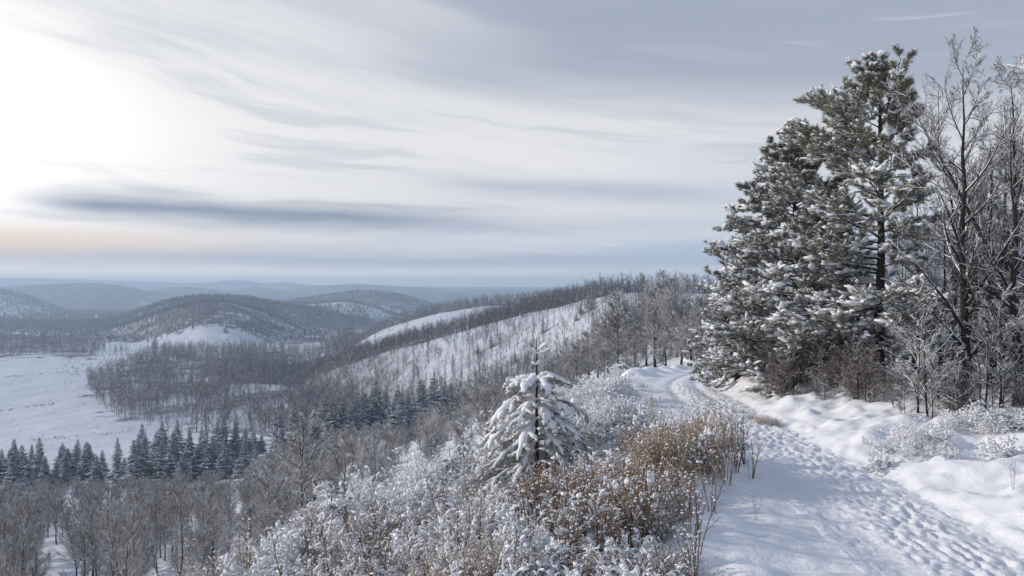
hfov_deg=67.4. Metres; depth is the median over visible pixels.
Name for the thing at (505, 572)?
snowy shrub
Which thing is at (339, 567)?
snowy shrub
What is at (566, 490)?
dry weed
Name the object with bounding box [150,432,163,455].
spruce tree
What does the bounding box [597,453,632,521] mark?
dry weed
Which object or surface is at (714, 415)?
dry weed
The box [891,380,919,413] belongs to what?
brush bush
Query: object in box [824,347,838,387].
brush bush
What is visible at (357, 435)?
bare tree
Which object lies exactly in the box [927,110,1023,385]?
bare tree
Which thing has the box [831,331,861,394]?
brush bush
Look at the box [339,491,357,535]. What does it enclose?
dry weed
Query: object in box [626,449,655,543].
dry weed
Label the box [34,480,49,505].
bare tree
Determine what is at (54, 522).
bare tree
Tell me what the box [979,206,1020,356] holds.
bare tree
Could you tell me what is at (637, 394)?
snowy shrub
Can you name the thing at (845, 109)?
tall pine
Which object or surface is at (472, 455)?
snowy shrub
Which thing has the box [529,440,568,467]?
snowy shrub
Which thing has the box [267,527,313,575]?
dry weed
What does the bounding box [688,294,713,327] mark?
bare tree
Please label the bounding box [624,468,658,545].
dry weed
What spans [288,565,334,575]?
snowy shrub
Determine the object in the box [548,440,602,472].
snowy shrub
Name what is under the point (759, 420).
dry grass clump
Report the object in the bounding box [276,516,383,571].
snowy shrub
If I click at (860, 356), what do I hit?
brush bush
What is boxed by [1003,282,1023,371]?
sapling
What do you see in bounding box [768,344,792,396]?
brush bush
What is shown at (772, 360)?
brush bush
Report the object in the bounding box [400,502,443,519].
snowy shrub
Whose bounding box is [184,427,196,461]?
spruce tree
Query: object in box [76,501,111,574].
bare tree
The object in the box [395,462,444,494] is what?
snowy shrub
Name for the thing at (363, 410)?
spruce tree
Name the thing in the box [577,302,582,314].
conifer
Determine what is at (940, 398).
brush bush
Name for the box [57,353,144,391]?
scrub
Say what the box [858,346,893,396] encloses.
brush bush
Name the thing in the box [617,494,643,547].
dry weed
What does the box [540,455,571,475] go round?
snowy shrub
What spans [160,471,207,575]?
bare tree
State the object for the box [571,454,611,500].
dry weed
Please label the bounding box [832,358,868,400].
brush bush
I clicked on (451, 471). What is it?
snowy shrub
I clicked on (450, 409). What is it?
bare tree
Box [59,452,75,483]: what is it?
spruce tree
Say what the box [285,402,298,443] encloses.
spruce tree
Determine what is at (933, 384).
sapling
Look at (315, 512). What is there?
dry grass clump
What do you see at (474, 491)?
dry grass clump
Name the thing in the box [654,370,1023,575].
path
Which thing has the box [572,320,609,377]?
bare tree
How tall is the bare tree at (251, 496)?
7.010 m
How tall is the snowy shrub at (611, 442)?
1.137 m
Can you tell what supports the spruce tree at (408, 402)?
on the hills at (80, 414)
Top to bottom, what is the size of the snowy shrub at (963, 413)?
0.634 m
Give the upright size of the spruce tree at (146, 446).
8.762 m
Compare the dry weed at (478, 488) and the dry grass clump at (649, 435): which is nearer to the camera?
the dry weed at (478, 488)
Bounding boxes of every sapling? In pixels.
[860,298,942,399]
[875,284,959,415]
[888,331,914,374]
[890,277,952,412]
[897,272,931,371]
[903,280,979,382]
[910,297,967,397]
[912,342,949,418]
[920,278,976,371]
[923,343,980,413]
[927,305,954,362]
[931,301,956,364]
[942,330,960,379]
[952,285,1023,407]
[952,304,998,397]
[960,336,1017,411]
[963,261,1023,408]
[972,307,1023,406]
[984,266,1023,381]
[1002,301,1023,372]
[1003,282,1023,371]
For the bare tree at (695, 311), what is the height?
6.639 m
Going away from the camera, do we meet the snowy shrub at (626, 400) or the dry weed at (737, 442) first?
the dry weed at (737, 442)
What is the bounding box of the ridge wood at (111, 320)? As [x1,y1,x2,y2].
[0,293,368,328]
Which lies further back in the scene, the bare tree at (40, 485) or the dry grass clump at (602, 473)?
the bare tree at (40, 485)
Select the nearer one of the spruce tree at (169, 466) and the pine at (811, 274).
the pine at (811, 274)
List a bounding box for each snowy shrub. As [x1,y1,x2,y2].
[202,567,269,575]
[208,554,251,575]
[219,528,325,575]
[229,547,266,575]
[244,566,291,575]
[247,531,278,554]
[254,539,333,573]
[263,500,317,542]
[271,522,313,550]
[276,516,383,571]
[279,534,325,567]
[283,564,319,575]
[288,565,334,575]
[293,510,392,554]
[299,555,343,575]
[304,497,373,525]
[304,541,394,573]
[311,537,394,572]
[312,472,404,525]
[312,560,355,575]
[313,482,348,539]
[315,494,391,528]
[319,557,355,570]
[326,501,405,533]
[326,561,365,575]
[330,480,386,502]
[336,465,409,499]
[336,540,432,575]
[346,529,434,574]
[352,481,436,520]
[353,503,468,575]
[353,562,454,575]
[367,478,449,513]
[375,506,438,563]
[379,492,446,534]
[381,447,432,486]
[383,446,461,491]
[384,482,403,497]
[390,496,431,516]
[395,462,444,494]
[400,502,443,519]
[400,510,522,570]
[403,538,459,575]
[405,508,459,556]
[406,476,483,515]
[413,455,463,482]
[414,492,467,523]
[416,483,529,546]
[418,451,491,492]
[427,507,501,543]
[434,447,475,474]
[436,489,502,523]
[440,494,465,508]
[446,534,551,575]
[447,506,569,575]
[454,488,495,514]
[460,530,508,562]
[464,410,531,445]
[468,443,502,466]
[468,446,492,462]
[471,417,545,459]
[474,482,540,519]
[475,459,510,480]
[479,449,498,465]
[481,502,545,545]
[484,503,535,536]
[493,447,623,527]
[495,554,543,575]
[502,509,597,565]
[506,488,645,565]
[514,476,559,507]
[518,545,569,575]
[522,493,568,521]
[522,539,558,568]
[524,385,583,421]
[527,422,590,446]
[527,541,586,575]
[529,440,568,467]
[530,539,640,575]
[532,483,621,517]
[540,445,590,473]
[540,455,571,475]
[542,384,592,404]
[545,558,644,575]
[545,561,597,575]
[546,385,576,402]
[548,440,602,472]
[562,383,595,398]
[563,410,612,446]
[565,534,643,567]
[566,392,618,424]
[568,442,609,461]
[568,450,620,484]
[571,372,615,394]
[572,381,619,405]
[572,392,651,446]
[573,543,692,575]
[576,519,643,554]
[577,461,619,491]
[578,441,621,461]
[578,448,626,480]
[579,385,613,406]
[580,400,609,415]
[583,533,693,575]
[584,527,684,574]
[588,431,632,460]
[589,379,625,397]
[590,404,634,439]
[593,563,636,575]
[596,364,634,386]
[598,371,633,392]
[601,417,663,455]
[602,395,638,411]
[603,404,721,471]
[605,448,634,466]
[608,417,666,441]
[608,540,686,575]
[616,396,638,406]
[617,396,649,426]
[623,388,644,399]
[623,420,682,449]
[634,380,648,388]
[638,392,660,404]
[860,452,894,473]
[861,432,899,454]
[868,457,893,472]
[873,423,944,460]
[888,417,934,438]
[890,422,911,437]
[896,428,953,452]
[900,430,925,444]
[914,425,955,445]
[918,411,965,431]
[925,440,967,458]
[928,439,963,451]
[936,409,966,426]
[950,402,1005,428]
[957,399,1009,438]
[968,413,1017,433]
[975,431,1023,457]
[976,404,1006,419]
[978,417,1011,438]
[980,401,1023,432]
[994,412,1023,429]
[996,407,1023,429]
[1013,408,1023,427]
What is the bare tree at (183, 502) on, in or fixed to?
on the hills at (80, 414)
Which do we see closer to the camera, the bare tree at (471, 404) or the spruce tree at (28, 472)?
the bare tree at (471, 404)
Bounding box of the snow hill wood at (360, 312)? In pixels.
[247,298,391,322]
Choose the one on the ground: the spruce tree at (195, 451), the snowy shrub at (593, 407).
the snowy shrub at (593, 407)
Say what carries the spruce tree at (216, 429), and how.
on the hills at (80, 414)
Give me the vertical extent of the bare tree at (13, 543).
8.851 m
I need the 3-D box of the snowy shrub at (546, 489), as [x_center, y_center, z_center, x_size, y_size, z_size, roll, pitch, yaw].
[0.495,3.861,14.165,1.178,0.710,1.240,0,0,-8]
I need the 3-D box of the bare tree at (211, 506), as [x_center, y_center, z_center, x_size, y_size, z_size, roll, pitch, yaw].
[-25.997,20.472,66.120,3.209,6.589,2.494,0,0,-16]
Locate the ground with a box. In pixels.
[148,356,1023,575]
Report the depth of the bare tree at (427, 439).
44.50 m
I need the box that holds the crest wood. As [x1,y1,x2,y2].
[219,274,607,384]
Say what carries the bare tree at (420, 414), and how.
on the hills at (80, 414)
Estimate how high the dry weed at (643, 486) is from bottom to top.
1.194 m
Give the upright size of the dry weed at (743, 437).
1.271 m
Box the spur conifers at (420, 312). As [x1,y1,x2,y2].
[337,285,631,346]
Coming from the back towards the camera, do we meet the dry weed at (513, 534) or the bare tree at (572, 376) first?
the bare tree at (572, 376)
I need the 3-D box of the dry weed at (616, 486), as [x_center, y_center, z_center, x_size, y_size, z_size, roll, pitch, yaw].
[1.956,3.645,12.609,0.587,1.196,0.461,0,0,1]
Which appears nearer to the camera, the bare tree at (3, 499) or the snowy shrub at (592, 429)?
the snowy shrub at (592, 429)
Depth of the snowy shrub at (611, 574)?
10.16 m
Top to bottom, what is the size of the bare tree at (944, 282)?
7.350 m
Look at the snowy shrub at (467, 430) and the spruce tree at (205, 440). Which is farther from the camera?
the spruce tree at (205, 440)
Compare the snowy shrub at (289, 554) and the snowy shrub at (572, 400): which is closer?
the snowy shrub at (289, 554)
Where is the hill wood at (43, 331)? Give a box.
[0,298,353,343]
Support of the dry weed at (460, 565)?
on the ground
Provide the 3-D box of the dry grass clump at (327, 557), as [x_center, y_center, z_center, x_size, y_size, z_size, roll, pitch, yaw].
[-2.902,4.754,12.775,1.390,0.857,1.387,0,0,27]
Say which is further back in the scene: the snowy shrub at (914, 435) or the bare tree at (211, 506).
the bare tree at (211, 506)
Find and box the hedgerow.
[0,340,223,353]
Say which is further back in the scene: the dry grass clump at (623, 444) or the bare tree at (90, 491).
the bare tree at (90, 491)
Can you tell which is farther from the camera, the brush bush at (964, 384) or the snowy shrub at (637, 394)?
the snowy shrub at (637, 394)
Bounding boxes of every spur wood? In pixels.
[335,286,669,348]
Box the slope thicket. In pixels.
[294,273,614,398]
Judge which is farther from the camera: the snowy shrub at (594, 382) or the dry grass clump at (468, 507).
the snowy shrub at (594, 382)
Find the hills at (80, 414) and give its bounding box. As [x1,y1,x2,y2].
[0,278,1022,575]
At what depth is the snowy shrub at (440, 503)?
15.52 m
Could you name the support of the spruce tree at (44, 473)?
on the hills at (80, 414)
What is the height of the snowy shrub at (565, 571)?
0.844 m
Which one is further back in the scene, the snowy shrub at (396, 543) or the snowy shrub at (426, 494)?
the snowy shrub at (426, 494)
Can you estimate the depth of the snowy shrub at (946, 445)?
16.64 m
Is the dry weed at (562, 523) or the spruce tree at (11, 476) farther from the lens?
the spruce tree at (11, 476)
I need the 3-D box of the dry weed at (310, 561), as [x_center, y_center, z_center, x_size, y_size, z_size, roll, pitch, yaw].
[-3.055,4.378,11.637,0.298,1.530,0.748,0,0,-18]
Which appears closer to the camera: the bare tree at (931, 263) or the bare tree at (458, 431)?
the bare tree at (931, 263)
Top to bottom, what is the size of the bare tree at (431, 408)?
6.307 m
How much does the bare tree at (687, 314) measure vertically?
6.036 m
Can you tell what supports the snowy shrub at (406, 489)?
on the ground
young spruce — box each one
[282,517,305,543]
[342,476,371,510]
[439,444,461,478]
[453,432,476,475]
[610,356,628,375]
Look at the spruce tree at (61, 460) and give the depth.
163.55 m
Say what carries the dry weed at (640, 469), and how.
on the ground
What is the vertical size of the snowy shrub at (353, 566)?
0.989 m
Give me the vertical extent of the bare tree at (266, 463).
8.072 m
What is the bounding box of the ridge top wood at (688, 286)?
[604,268,725,319]
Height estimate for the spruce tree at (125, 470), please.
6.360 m
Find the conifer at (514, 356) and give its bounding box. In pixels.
[512,346,516,362]
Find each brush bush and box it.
[747,339,765,375]
[753,362,778,394]
[759,342,771,373]
[763,336,779,387]
[765,354,802,395]
[766,347,783,392]
[766,359,791,397]
[768,341,781,381]
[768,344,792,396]
[776,348,808,388]
[778,357,801,391]
[779,352,796,394]
[791,348,815,381]
[794,349,809,382]
[794,366,817,394]
[797,335,818,383]
[804,360,828,392]
[809,349,829,394]
[810,362,839,399]
[823,349,839,387]
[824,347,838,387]
[825,349,845,387]
[829,333,850,386]
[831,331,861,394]
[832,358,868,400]
[833,341,872,385]
[836,339,862,399]
[839,346,861,398]
[850,347,871,398]
[850,355,880,398]
[854,362,888,402]
[858,334,885,400]
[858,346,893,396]
[859,331,882,391]
[859,336,887,397]
[879,379,891,401]
[885,374,897,407]
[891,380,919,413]
[897,360,912,396]
[914,355,936,402]
[929,382,947,408]
[933,381,964,412]
[936,373,966,407]
[938,361,956,400]
[942,383,963,406]
[950,368,965,406]
[958,369,976,407]
[964,380,979,410]
[973,368,983,404]
[996,361,1014,407]
[1008,374,1023,411]
[1010,386,1023,412]
[1011,382,1023,405]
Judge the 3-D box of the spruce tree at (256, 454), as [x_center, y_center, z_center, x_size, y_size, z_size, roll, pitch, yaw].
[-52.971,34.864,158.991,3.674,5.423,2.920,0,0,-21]
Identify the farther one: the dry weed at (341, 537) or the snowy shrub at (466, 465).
the snowy shrub at (466, 465)
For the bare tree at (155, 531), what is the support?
on the hills at (80, 414)
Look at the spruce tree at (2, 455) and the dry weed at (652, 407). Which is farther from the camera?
the spruce tree at (2, 455)
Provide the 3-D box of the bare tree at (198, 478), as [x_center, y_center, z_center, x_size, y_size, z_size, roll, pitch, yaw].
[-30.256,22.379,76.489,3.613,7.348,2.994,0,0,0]
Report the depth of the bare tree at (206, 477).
96.03 m
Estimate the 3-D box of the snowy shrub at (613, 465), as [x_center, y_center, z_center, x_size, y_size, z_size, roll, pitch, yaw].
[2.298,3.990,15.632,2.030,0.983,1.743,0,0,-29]
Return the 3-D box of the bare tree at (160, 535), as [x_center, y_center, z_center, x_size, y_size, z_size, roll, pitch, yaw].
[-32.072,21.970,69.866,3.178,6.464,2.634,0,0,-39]
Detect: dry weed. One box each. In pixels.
[172,551,215,575]
[233,512,253,574]
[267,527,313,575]
[280,501,318,555]
[293,514,326,564]
[303,533,316,575]
[306,507,335,556]
[312,511,350,554]
[313,514,371,575]
[328,509,343,537]
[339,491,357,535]
[356,494,397,527]
[356,521,397,575]
[369,488,404,541]
[370,494,386,527]
[380,515,419,572]
[424,467,446,515]
[444,484,478,551]
[449,551,490,575]
[452,482,465,517]
[455,486,493,539]
[458,456,486,504]
[473,471,499,504]
[489,523,534,575]
[508,517,528,554]
[513,468,551,548]
[514,480,527,519]
[521,474,567,532]
[527,434,571,484]
[528,464,546,508]
[543,485,572,556]
[549,463,591,526]
[550,498,584,562]
[555,468,605,553]
[555,478,577,544]
[556,505,582,541]
[560,460,602,506]
[567,468,583,522]
[567,469,592,566]
[567,530,585,573]
[571,451,596,497]
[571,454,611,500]
[573,447,606,495]
[576,454,601,490]
[576,507,614,554]
[577,467,602,505]
[578,479,597,525]
[581,447,604,480]
[583,496,612,536]
[584,492,631,554]
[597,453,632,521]
[597,480,622,510]
[604,491,622,551]
[610,517,628,560]
[612,459,664,546]
[612,472,646,522]
[615,456,635,513]
[617,420,638,442]
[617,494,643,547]
[618,466,659,519]
[619,506,652,557]
[620,410,642,440]
[624,449,642,490]
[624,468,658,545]
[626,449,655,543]
[630,456,654,489]
[636,438,674,491]
[641,452,652,477]
[644,407,669,426]
[645,461,672,502]
[647,393,658,423]
[647,427,664,473]
[649,470,664,502]
[651,409,673,457]
[653,458,676,491]
[654,422,696,483]
[659,458,687,523]
[663,411,703,490]
[664,512,696,575]
[667,404,688,429]
[668,461,707,540]
[671,459,725,570]
[672,452,701,498]
[673,424,702,476]
[680,506,705,575]
[683,429,723,512]
[690,410,704,469]
[692,395,713,422]
[692,407,717,443]
[695,404,736,478]
[703,400,720,438]
[703,423,721,484]
[705,407,732,439]
[710,400,733,431]
[713,404,725,468]
[714,429,740,485]
[715,433,727,473]
[722,417,752,472]
[725,421,748,463]
[726,428,744,451]
[730,409,747,463]
[747,434,765,478]
[752,494,763,519]
[1009,458,1016,489]
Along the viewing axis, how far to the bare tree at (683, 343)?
59.52 m
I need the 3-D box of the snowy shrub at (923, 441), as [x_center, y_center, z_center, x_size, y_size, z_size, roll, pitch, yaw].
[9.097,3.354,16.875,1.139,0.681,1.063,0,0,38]
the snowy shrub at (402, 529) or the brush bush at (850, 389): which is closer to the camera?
the snowy shrub at (402, 529)
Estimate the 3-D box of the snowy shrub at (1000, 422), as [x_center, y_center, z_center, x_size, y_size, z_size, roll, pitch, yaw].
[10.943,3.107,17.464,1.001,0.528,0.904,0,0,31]
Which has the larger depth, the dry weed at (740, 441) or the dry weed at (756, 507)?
the dry weed at (740, 441)
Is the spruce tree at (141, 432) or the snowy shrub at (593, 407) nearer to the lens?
the snowy shrub at (593, 407)
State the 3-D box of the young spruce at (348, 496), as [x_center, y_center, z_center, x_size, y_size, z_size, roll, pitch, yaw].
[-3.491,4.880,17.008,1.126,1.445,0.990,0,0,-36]
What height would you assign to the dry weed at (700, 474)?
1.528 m
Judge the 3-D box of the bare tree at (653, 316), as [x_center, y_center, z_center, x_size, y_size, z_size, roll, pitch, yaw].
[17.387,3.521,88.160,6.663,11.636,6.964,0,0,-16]
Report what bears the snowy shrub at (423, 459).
on the ground
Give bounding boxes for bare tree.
[0,483,43,573]
[0,487,12,518]
[0,488,24,553]
[0,495,8,567]
[0,509,32,575]
[0,510,14,546]
[0,510,42,570]
[0,515,55,575]
[0,536,22,575]
[1,502,24,573]
[4,483,51,560]
[6,485,45,526]
[7,494,49,575]
[9,477,22,496]
[16,486,50,574]
[19,515,55,575]
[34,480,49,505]
[35,492,52,538]
[41,478,73,537]
[43,483,56,525]
[45,486,66,544]
[48,486,67,533]
[50,497,86,575]
[51,479,64,519]
[55,504,108,575]
[60,478,104,551]
[62,481,121,575]
[67,475,86,514]
[72,479,85,507]
[72,482,82,507]
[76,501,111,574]
[77,481,109,575]
[78,479,119,533]
[80,477,112,537]
[82,501,132,575]
[85,507,144,575]
[94,506,139,574]
[97,493,160,575]
[104,492,163,573]
[105,479,111,496]
[105,485,124,515]
[105,494,160,575]
[112,492,153,575]
[115,477,124,503]
[120,478,171,573]
[123,476,140,491]
[124,475,136,492]
[127,486,155,547]
[133,475,161,504]
[138,483,181,553]
[141,477,160,503]
[144,490,166,567]
[147,498,175,560]
[148,482,184,547]
[155,491,162,557]
[156,472,191,554]
[158,471,167,497]
[158,480,192,561]
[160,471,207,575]
[168,481,233,575]
[171,476,189,542]
[176,470,220,523]
[185,474,207,521]
[188,495,241,572]
[191,476,225,514]
[191,478,221,523]
[192,488,230,564]
[194,491,225,539]
[197,472,231,520]
[198,479,236,536]
[200,470,220,493]
[204,471,217,490]
[208,460,302,545]
[211,469,226,489]
[212,475,244,553]
[218,480,232,538]
[230,468,261,536]
[234,473,264,523]
[239,468,273,534]
[242,459,286,508]
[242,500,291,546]
[249,451,273,467]
[257,448,318,534]
[258,403,337,521]
[281,403,285,429]
[294,445,323,504]
[300,441,324,510]
[310,428,367,499]
[312,450,365,498]
[319,427,351,495]
[335,421,378,485]
[349,431,365,476]
[350,435,398,490]
[355,437,393,484]
[359,425,371,444]
[361,419,413,471]
[366,424,400,476]
[375,426,401,461]
[384,431,403,469]
[395,427,403,461]
[397,424,410,458]
[400,423,412,462]
[401,419,417,454]
[412,412,422,452]
[414,409,453,465]
[416,401,451,454]
[416,408,446,456]
[444,402,458,439]
[447,405,480,456]
[459,370,512,435]
[464,401,474,427]
[471,394,495,437]
[478,391,500,429]
[488,376,505,403]
[497,371,534,412]
[525,363,560,413]
[556,348,581,386]
[558,341,594,386]
[558,360,574,385]
[558,367,579,395]
[570,329,603,374]
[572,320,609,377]
[578,334,608,381]
[587,289,655,363]
[588,341,632,378]
[595,319,626,376]
[610,312,648,362]
[614,336,652,370]
[619,304,658,362]
[626,295,660,365]
[636,269,694,366]
[645,315,683,365]
[651,281,693,364]
[660,309,699,365]
[666,321,707,366]
[668,294,717,357]
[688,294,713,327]
[700,316,724,346]
[852,228,931,361]
[857,232,959,368]
[870,56,1023,405]
[875,176,959,371]
[878,26,1023,405]
[889,264,921,359]
[895,223,951,352]
[896,170,1018,381]
[906,234,957,346]
[920,186,982,367]
[923,135,1023,371]
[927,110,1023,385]
[936,248,957,357]
[940,173,1020,363]
[940,225,982,328]
[945,56,1023,351]
[955,118,1023,371]
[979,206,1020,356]
[983,119,1023,281]
[984,183,1023,308]
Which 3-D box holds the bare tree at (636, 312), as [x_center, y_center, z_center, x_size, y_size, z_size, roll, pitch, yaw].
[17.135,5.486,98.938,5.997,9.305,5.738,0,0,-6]
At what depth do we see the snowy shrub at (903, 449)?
16.55 m
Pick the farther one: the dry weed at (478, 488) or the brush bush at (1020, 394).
the brush bush at (1020, 394)
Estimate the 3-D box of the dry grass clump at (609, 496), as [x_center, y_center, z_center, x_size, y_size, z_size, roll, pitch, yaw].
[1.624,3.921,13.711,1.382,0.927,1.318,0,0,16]
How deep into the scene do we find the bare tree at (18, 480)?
124.65 m
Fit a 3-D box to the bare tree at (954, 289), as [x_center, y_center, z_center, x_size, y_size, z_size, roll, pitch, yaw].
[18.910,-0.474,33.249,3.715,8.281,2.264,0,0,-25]
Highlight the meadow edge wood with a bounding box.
[0,332,107,356]
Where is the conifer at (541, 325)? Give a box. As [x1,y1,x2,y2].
[540,316,545,332]
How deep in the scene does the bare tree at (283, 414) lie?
292.33 m
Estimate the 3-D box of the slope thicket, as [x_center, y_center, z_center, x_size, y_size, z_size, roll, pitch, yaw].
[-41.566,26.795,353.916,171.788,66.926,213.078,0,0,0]
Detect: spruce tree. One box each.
[0,439,24,478]
[0,443,27,495]
[0,449,6,468]
[0,450,10,482]
[1,445,36,487]
[27,445,37,464]
[29,437,51,480]
[34,456,52,484]
[48,459,63,483]
[50,446,63,472]
[50,462,64,487]
[52,443,65,463]
[57,448,76,478]
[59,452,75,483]
[60,448,80,474]
[71,441,108,479]
[71,445,82,472]
[73,439,83,458]
[85,444,98,464]
[85,456,108,489]
[99,451,110,472]
[107,438,123,483]
[110,458,126,486]
[118,439,149,489]
[118,457,133,486]
[124,437,154,479]
[131,423,152,457]
[140,437,155,475]
[148,440,169,478]
[149,422,172,463]
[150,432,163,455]
[156,430,192,481]
[167,420,190,465]
[172,453,193,481]
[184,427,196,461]
[186,444,202,479]
[187,441,207,479]
[195,428,209,457]
[197,428,202,444]
[197,435,223,477]
[211,418,230,464]
[211,422,224,454]
[213,442,233,479]
[225,421,243,466]
[228,445,252,477]
[230,413,242,453]
[233,440,253,478]
[239,427,254,456]
[247,430,260,454]
[251,444,258,463]
[255,432,266,453]
[265,412,290,461]
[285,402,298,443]
[293,410,308,448]
[308,396,319,433]
[309,405,322,451]
[317,394,331,430]
[320,393,342,442]
[325,395,354,440]
[343,395,358,429]
[344,395,367,448]
[355,387,376,436]
[362,379,391,430]
[378,388,391,424]
[387,385,403,428]
[387,391,416,439]
[399,389,415,426]
[409,378,427,419]
[410,380,432,433]
[424,372,441,415]
[435,380,454,423]
[446,382,463,417]
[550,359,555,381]
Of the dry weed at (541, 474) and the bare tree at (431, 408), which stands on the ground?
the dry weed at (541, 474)
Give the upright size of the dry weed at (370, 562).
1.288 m
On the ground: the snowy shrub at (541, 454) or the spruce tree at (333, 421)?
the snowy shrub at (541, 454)
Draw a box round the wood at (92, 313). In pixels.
[0,288,165,319]
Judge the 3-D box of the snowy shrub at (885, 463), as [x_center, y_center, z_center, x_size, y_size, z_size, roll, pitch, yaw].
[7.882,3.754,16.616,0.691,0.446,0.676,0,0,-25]
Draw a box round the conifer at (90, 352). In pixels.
[87,342,94,353]
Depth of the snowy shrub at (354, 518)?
14.01 m
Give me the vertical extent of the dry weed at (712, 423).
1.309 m
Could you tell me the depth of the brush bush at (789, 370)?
26.10 m
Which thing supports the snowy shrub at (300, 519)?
on the ground
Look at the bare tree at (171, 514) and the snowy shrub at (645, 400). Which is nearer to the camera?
the snowy shrub at (645, 400)
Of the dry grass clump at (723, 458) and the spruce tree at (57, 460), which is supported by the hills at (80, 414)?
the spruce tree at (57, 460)
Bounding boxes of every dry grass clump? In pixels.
[173,561,227,575]
[176,551,250,575]
[213,539,273,572]
[220,536,282,571]
[291,503,320,529]
[301,524,345,545]
[307,543,372,575]
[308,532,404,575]
[310,536,374,568]
[312,549,396,575]
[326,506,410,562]
[348,515,405,539]
[362,524,418,563]
[380,510,425,529]
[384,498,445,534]
[386,541,479,575]
[390,536,456,575]
[412,483,455,512]
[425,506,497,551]
[428,502,497,536]
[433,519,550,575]
[456,479,501,502]
[482,471,567,513]
[483,477,525,505]
[516,461,580,507]
[546,510,604,558]
[553,501,625,552]
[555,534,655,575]
[577,481,623,512]
[582,461,619,481]
[583,490,648,542]
[596,480,643,507]
[598,457,678,502]
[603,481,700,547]
[604,454,660,489]
[606,440,641,474]
[609,424,666,454]
[615,453,682,491]
[618,422,659,453]
[618,424,684,472]
[622,424,699,474]
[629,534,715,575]
[632,420,684,431]
[632,428,674,442]
[632,474,713,528]
[635,438,683,472]
[638,459,697,502]
[656,417,713,445]
[672,437,723,474]
[673,433,734,476]
[680,424,723,471]
[753,415,776,424]
[764,415,782,425]
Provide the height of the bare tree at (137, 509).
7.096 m
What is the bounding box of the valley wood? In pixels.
[84,332,359,432]
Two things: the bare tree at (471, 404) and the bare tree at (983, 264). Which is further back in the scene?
the bare tree at (471, 404)
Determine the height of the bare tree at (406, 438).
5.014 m
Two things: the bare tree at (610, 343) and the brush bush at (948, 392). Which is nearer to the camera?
the brush bush at (948, 392)
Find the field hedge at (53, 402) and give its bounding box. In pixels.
[1,349,225,440]
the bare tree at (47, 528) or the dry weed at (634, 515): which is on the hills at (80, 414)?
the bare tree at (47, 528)
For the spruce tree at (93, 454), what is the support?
on the hills at (80, 414)
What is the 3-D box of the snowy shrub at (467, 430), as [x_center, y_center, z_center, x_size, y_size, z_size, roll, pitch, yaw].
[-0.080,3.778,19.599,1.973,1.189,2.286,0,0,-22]
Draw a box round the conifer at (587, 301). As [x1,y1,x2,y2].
[583,292,590,307]
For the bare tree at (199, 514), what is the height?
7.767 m
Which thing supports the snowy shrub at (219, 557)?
on the ground
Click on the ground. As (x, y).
(779, 536)
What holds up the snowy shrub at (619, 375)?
on the ground
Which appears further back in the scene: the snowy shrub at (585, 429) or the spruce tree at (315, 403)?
the spruce tree at (315, 403)
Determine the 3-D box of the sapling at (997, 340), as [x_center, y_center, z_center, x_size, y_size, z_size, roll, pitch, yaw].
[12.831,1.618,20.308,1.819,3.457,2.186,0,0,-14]
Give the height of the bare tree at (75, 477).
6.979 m
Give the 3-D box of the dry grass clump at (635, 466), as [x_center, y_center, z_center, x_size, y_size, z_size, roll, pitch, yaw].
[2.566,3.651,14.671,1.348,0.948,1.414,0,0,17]
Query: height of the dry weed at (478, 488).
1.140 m
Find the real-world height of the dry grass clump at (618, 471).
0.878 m
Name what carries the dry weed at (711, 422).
on the ground
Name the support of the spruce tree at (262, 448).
on the hills at (80, 414)
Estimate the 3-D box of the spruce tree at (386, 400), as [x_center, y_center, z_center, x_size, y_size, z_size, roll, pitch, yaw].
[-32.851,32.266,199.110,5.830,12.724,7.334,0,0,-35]
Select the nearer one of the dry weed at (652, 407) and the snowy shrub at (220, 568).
the snowy shrub at (220, 568)
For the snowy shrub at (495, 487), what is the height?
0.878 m
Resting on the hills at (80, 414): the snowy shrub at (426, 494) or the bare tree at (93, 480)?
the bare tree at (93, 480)
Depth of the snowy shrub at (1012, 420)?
17.58 m
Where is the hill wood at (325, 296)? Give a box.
[281,289,436,315]
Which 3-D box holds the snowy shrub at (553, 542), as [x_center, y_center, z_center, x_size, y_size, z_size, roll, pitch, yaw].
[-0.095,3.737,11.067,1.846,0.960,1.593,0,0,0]
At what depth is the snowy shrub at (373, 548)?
12.85 m
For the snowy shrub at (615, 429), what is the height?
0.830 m
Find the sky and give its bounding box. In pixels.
[0,0,1023,286]
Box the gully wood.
[281,336,600,417]
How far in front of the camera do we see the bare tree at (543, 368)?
48.27 m
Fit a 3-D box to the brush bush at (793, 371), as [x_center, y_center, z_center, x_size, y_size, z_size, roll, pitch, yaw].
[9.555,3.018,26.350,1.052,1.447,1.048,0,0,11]
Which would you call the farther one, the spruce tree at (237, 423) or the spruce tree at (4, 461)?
the spruce tree at (237, 423)
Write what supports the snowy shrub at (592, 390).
on the ground
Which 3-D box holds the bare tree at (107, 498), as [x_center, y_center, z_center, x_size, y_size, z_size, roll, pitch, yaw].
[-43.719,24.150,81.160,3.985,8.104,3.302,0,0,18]
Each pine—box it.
[464,330,595,492]
[682,258,777,387]
[683,117,918,398]
[754,250,868,391]
[757,42,955,379]
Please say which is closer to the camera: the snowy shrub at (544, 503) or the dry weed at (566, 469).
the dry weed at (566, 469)
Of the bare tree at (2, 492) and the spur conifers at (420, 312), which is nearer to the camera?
the bare tree at (2, 492)
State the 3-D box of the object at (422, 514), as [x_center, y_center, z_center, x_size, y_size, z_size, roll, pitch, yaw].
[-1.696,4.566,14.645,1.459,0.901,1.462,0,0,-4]
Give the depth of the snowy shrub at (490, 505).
13.37 m
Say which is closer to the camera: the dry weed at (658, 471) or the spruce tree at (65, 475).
the dry weed at (658, 471)

